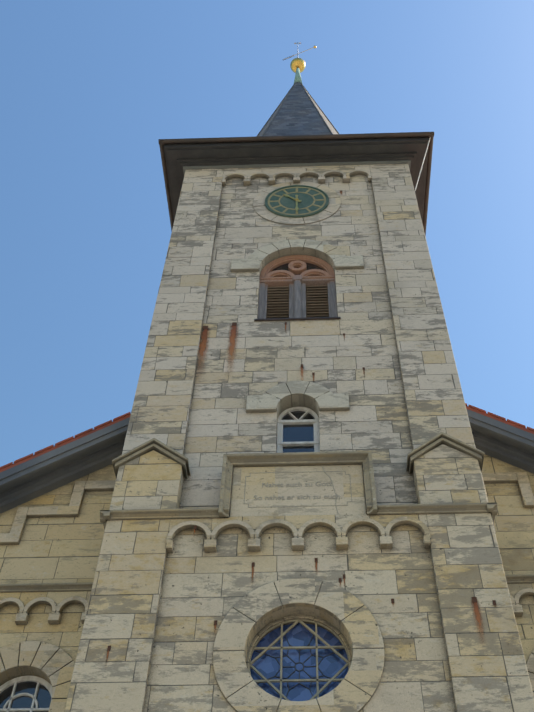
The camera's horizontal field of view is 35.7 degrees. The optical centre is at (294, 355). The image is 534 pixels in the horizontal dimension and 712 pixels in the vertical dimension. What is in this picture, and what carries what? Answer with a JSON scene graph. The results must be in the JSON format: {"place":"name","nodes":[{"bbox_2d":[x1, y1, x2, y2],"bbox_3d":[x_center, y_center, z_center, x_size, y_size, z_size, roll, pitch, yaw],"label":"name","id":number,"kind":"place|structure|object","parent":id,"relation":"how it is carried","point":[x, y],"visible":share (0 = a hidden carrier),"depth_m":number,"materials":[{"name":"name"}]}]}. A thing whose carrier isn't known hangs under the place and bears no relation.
{"place":"outdoors","nodes":[
{"label":"outdoors","id":0,"kind":"place"},
{"bbox_2d":[0,0,533,466],"label":"sky","id":1,"kind":"structure","parent":0,"point":[89,89],"materials":[{"name":"blue"}]},
{"bbox_2d":[144,525,455,711],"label":"tower wall","id":2,"kind":"structure","parent":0,"point":[201,591],"depth_m":9.69,"materials":[{"name":"beige stone"}]},
{"bbox_2d":[169,514,427,538],"bbox_3d":[0.047,2.304,10.508,3.260,0.440,0.330,-1,-51,1],"label":"frieze","id":3,"kind":"object","parent":2,"relation":"attached to","point":[297,522],"visible":0.31,"depth_m":10.52,"materials":[{"name":"stone"}]},
{"label":"ground","id":4,"kind":"structure","parent":0,"visible":0},
{"bbox_2d":[0,596,533,685],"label":"nave wall","id":5,"kind":"structure","parent":4,"relation":"on","point":[65,634],"depth_m":11.16,"materials":[{"name":"beige stone"}]},
{"bbox_2d":[0,596,87,624],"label":"nave frieze arcs","id":6,"kind":"object","parent":5,"relation":"attached to","point":[22,617],"visible":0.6,"depth_m":11.38,"materials":[{"name":"beige stone"}]},
{"bbox_2d":[0,591,90,613],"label":"nave frieze","id":7,"kind":"object","parent":5,"relation":"attached to","point":[25,598],"visible":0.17,"depth_m":11.52,"materials":[{"name":"stone"}]},
{"bbox_2d":[0,454,533,583],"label":"side wall","id":8,"kind":"structure","parent":5,"relation":"on","point":[57,550],"depth_m":12.26,"materials":[{"name":"beige stone"}]},
{"bbox_2d":[0,472,533,544],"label":"nave stepped corbels","id":9,"kind":"object","parent":8,"relation":"attached to","point":[81,488],"visible":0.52,"depth_m":12.68,"materials":[{"name":"beige stone"}]},
{"bbox_2d":[0,424,533,494],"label":"nave roof deck","id":10,"kind":"structure","parent":8,"relation":"on","point":[123,436],"depth_m":13.13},
{"bbox_2d":[0,409,533,513],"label":"roof eaves","id":11,"kind":"object","parent":10,"relation":"attached to","point":[69,473],"visible":0.46,"depth_m":13.06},
{"bbox_2d":[0,403,533,471],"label":"roof tiles","id":12,"kind":"object","parent":10,"relation":"on","point":[128,414],"visible":0.15,"depth_m":13.13,"materials":[{"name":"red tile"}]},
{"bbox_2d":[0,641,533,711],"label":"nave window surrounds","id":13,"kind":"object","parent":5,"relation":"in","point":[54,664],"visible":0.85,"depth_m":10.77,"materials":[{"name":"beige stone"}]},
{"bbox_2d":[0,675,51,711],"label":"nave window frames","id":14,"kind":"structure","parent":13,"relation":"in","point":[36,679],"depth_m":10.73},
{"bbox_2d":[0,681,50,711],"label":"window glass","id":15,"kind":"object","parent":14,"relation":"in","point":[43,697],"visible":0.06,"depth_m":10.71,"materials":[{"name":"blue glass"}]},
{"bbox_2d":[0,575,533,592],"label":"string course","id":16,"kind":"object","parent":5,"relation":"attached to","point":[65,587],"depth_m":11.56,"materials":[{"name":"beige stone"}]},
{"bbox_2d":[507,583,533,599],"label":"nave frieze","id":17,"kind":"object","parent":5,"relation":"attached to","point":[514,589],"visible":0.06,"depth_m":11.39,"materials":[{"name":"stone"}]},
{"bbox_2d":[510,588,533,616],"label":"nave frieze arcs","id":18,"kind":"object","parent":5,"relation":"attached to","point":[518,609],"visible":0.38,"depth_m":11.23,"materials":[{"name":"beige stone"}]},
{"bbox_2d":[180,175,416,508],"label":"tower wall","id":19,"kind":"structure","parent":4,"relation":"on","point":[271,354],"depth_m":13.45,"materials":[{"name":"beige stone"}]},
{"bbox_2d":[196,328,208,375],"bbox_3d":[-1.521,-0.003,13.529,0.260,1.600,0.001,-1,-51,1],"label":"rust stain","id":20,"kind":"object","parent":19,"relation":"attached to","point":[204,341],"visible":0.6,"depth_m":13.78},
{"bbox_2d":[227,326,237,373],"bbox_3d":[-1.031,-0.033,13.543,0.220,1.700,0.001,-1,-51,1],"label":"rust stain","id":21,"kind":"object","parent":19,"relation":"attached to","point":[232,338],"visible":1,"depth_m":13.80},
{"bbox_2d":[164,137,428,223],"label":"eaves cornice","id":22,"kind":"structure","parent":19,"relation":"on","point":[178,157],"depth_m":18.54,"materials":[{"name":"brown wood"}]},
{"bbox_2d":[158,132,433,236],"bbox_3d":[0.120,-2.518,20.410,6.160,0.060,6.160,-1,-51,1],"label":"roof edge","id":23,"kind":"object","parent":22,"relation":"attached to","point":[162,142],"visible":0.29,"depth_m":18.51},
{"bbox_2d":[258,82,337,135],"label":"spire roof","id":24,"kind":"structure","parent":22,"relation":"on","point":[297,113],"depth_m":24.06,"materials":[{"name":"grey stone"}]},
{"bbox_2d":[257,82,338,135],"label":"spire hips","id":25,"kind":"object","parent":24,"relation":"on","point":[311,101],"visible":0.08,"depth_m":25.32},
{"bbox_2d":[294,68,301,82],"bbox_3d":[0.120,-10.004,29.654,0.320,1.550,0.320,-1,-51,1],"label":"spire tip","id":26,"kind":"object","parent":24,"relation":"on","point":[297,77],"visible":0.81,"depth_m":29.35,"materials":[{"name":"green metal"}]},
{"bbox_2d":[290,58,304,72],"bbox_3d":[0.120,-10.744,30.568,0.560,0.618,0.560,-1,-51,1],"label":"gold ball finial","id":27,"kind":"object","parent":26,"relation":"on","point":[299,63],"visible":0.88,"depth_m":30.34,"materials":[{"name":"gold metal"}]},
{"bbox_2d":[283,42,313,59],"bbox_3d":[0.146,-11.615,31.630,1.294,2.350,0.109,-14,-52,11],"label":"weather vane","id":28,"kind":"object","parent":27,"relation":"on","point":[297,43],"visible":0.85,"depth_m":31.57,"materials":[{"name":"silver metal"}]},
{"bbox_2d":[415,137,430,190],"bbox_3d":[2.791,-4.195,18.003,0.700,1.638,0.019,-38,-60,26],"label":"lightning rod cable","id":29,"kind":"object","parent":22,"relation":"attached to","point":[422,164],"visible":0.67,"depth_m":17.96,"materials":[{"name":"grey"}]},
{"bbox_2d":[265,185,328,217],"bbox_3d":[0.049,-3.238,17.447,1.350,1.350,0.110,-1,-51,1],"label":"clock face","id":30,"kind":"object","parent":19,"relation":"attached to","point":[307,200],"visible":0.54,"depth_m":17.38},
{"bbox_2d":[283,194,300,211],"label":"clock hands","id":31,"kind":"object","parent":30,"relation":"attached to","point":[295,199],"visible":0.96,"depth_m":17.39,"materials":[{"name":"metal"}]},
{"bbox_2d":[268,187,325,214],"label":"clock dial markings","id":32,"kind":"object","parent":30,"relation":"attached to","point":[286,192],"visible":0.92,"depth_m":17.41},
{"bbox_2d":[222,170,371,185],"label":"frieze arcs","id":33,"kind":"object","parent":19,"relation":"attached to","point":[296,179],"visible":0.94,"depth_m":18.25,"materials":[{"name":"beige stone"}]},
{"bbox_2d":[183,160,410,174],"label":"cornice molding","id":34,"kind":"structure","parent":19,"relation":"attached to","point":[408,162],"depth_m":18.56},
{"bbox_2d":[253,181,340,224],"bbox_3d":[0.050,-3.203,17.475,1.858,1.858,0.120,-1,-51,1],"label":"clock surround","id":35,"kind":"object","parent":19,"relation":"attached to","point":[264,212],"visible":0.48,"depth_m":17.23,"materials":[{"name":"beige stone"}]},
{"bbox_2d":[223,165,370,180],"bbox_3d":[0.051,-4.017,18.552,3.260,0.940,0.330,-1,-51,1],"label":"frieze","id":36,"kind":"object","parent":19,"relation":"attached to","point":[321,170],"visible":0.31,"depth_m":18.45,"materials":[{"name":"stone"}]},
{"bbox_2d":[254,317,340,321],"bbox_3d":[0.051,-0.552,14.276,1.480,0.032,0.245,-1,-51,1],"label":"window sill","id":37,"kind":"structure","parent":19,"relation":"attached to","point":[308,318],"depth_m":14.20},
{"bbox_2d":[231,239,363,419],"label":"hood moulds","id":38,"kind":"object","parent":19,"relation":"attached to","point":[276,397],"visible":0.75,"depth_m":12.81,"materials":[{"name":"beige stone"}]},
{"bbox_2d":[229,465,366,516],"bbox_3d":[0.048,1.932,11.056,1.762,0.881,0.418,-1,-51,1],"label":"inscription panel","id":39,"kind":"object","parent":19,"relation":"attached to","point":[298,475],"visible":0.65,"depth_m":10.91,"materials":[{"name":"beige stone"}]},
{"bbox_2d":[244,466,351,514],"bbox_3d":[0.042,1.771,10.926,1.407,0.882,0.012,-1,-51,1],"label":"engraved border line","id":40,"kind":"object","parent":39,"relation":"attached to","point":[304,506],"visible":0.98,"depth_m":10.94,"materials":[{"name":"grey stone"}]},
{"bbox_2d":[254,494,341,499],"bbox_3d":[0.042,1.844,10.829,1.152,0.080,0.004,-1,-51,1],"label":"inscription","id":41,"kind":"object","parent":39,"relation":"attached to","point":[294,496],"visible":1,"depth_m":10.82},
{"bbox_2d":[262,482,333,486],"bbox_3d":[0.044,1.709,10.995,0.948,0.093,0.004,-1,-51,1],"label":"inscription","id":42,"kind":"object","parent":39,"relation":"attached to","point":[327,483],"visible":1,"depth_m":10.99,"materials":[{"name":"grey stone"}]},
{"bbox_2d":[258,255,337,318],"bbox_3d":[0.052,-1.239,15.185,1.420,2.270,0.170,-1,-51,1],"label":"belfry window frame","id":43,"kind":"object","parent":19,"relation":"attached to","point":[297,283],"visible":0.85,"depth_m":15.34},
{"bbox_2d":[266,263,322,315],"bbox_3d":[0.057,-1.117,15.265,1.360,2.240,0.160,-1,-51,1],"label":"window glass","id":44,"kind":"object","parent":43,"relation":"in","point":[308,265],"depth_m":15.85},
{"bbox_2d":[266,285,328,317],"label":"louvers","id":45,"kind":"object","parent":43,"relation":"in","point":[317,304],"visible":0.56,"depth_m":14.96,"materials":[{"name":"brown wood"}]},
{"bbox_2d":[109,444,487,509],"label":"corner piers","id":46,"kind":"structure","parent":19,"relation":"on","point":[442,473],"depth_m":11.04,"materials":[{"name":"stone"}]},
{"bbox_2d":[112,432,484,478],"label":"corner pier caps","id":47,"kind":"object","parent":46,"relation":"on","point":[432,443],"visible":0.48,"depth_m":11.40,"materials":[{"name":"beige stone"}]},
{"bbox_2d":[166,517,430,552],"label":"frieze arcs","id":48,"kind":"object","parent":19,"relation":"attached to","point":[254,543],"visible":0.92,"depth_m":10.38,"materials":[{"name":"beige stone"}]},
{"bbox_2d":[277,407,319,452],"bbox_3d":[0.055,1.183,12.341,0.640,1.240,0.065,-1,-51,1],"label":"window frame","id":49,"kind":"object","parent":19,"relation":"attached to","point":[315,443],"visible":0.83,"depth_m":12.50,"materials":[{"name":"white paint"}]},
{"bbox_2d":[282,411,314,452],"bbox_3d":[0.056,1.215,12.357,0.610,1.225,0.015,-1,-51,1],"label":"window glass","id":50,"kind":"object","parent":49,"relation":"in","point":[298,433],"depth_m":12.41,"materials":[{"name":"blue glass"}]},
{"bbox_2d":[64,513,533,711],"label":"corner buttresses","id":51,"kind":"structure","parent":19,"relation":"attached to","point":[490,674],"depth_m":9.40,"materials":[{"name":"stone"}]},
{"bbox_2d":[102,164,495,540],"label":"corner pilasters","id":52,"kind":"object","parent":19,"relation":"attached to","point":[433,394],"visible":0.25,"depth_m":14.07,"materials":[{"name":"stone"}]},
{"bbox_2d":[213,578,384,711],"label":"round window surround","id":53,"kind":"object","parent":19,"relation":"attached to","point":[354,690],"visible":0.85,"depth_m":9.26,"materials":[{"name":"beige stone"}]},
{"bbox_2d":[100,451,497,529],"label":"cornice","id":54,"kind":"structure","parent":19,"relation":"attached to","point":[362,458],"depth_m":10.66,"materials":[{"name":"beige stone"}]},
{"bbox_2d":[250,623,347,700],"bbox_3d":[0.054,3.534,9.394,1.180,1.180,0.020,-1,-51,1],"label":"round window glass","id":55,"kind":"object","parent":19,"relation":"attached to","point":[298,634],"depth_m":9.43,"materials":[{"name":"blue glass"}]},
{"bbox_2d":[246,615,351,672],"bbox_3d":[0.054,3.530,9.390,1.219,1.220,0.230,-1,-51,1],"label":"round window frame","id":56,"kind":"object","parent":19,"relation":"attached to","point":[297,617],"visible":0.19,"depth_m":9.67,"materials":[{"name":"beige stone"}]},
{"bbox_2d":[249,619,348,700],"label":"round window bars","id":57,"kind":"object","parent":56,"relation":"attached to","point":[282,648],"visible":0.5,"depth_m":9.44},
{"bbox_2d":[254,626,343,699],"bbox_3d":[0.054,3.523,9.384,1.056,1.056,0.007,-1,-51,1],"label":"window tracery","id":58,"kind":"object","parent":56,"relation":"attached to","point":[295,665],"visible":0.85,"depth_m":9.39,"materials":[{"name":"grey"}]},
{"bbox_2d":[107,190,495,650],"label":"iron anchors","id":59,"kind":"object","parent":19,"relation":"attached to","point":[474,599],"visible":0.81,"depth_m":10.01,"materials":[{"name":"brown metal"}]},
{"bbox_2d":[472,600,484,643],"bbox_3d":[2.071,3.024,9.257,0.130,0.750,0.001,-1,-51,1],"label":"rust stain","id":60,"kind":"object","parent":59,"relation":"attached to","point":[477,611],"visible":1,"depth_m":9.37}
]}

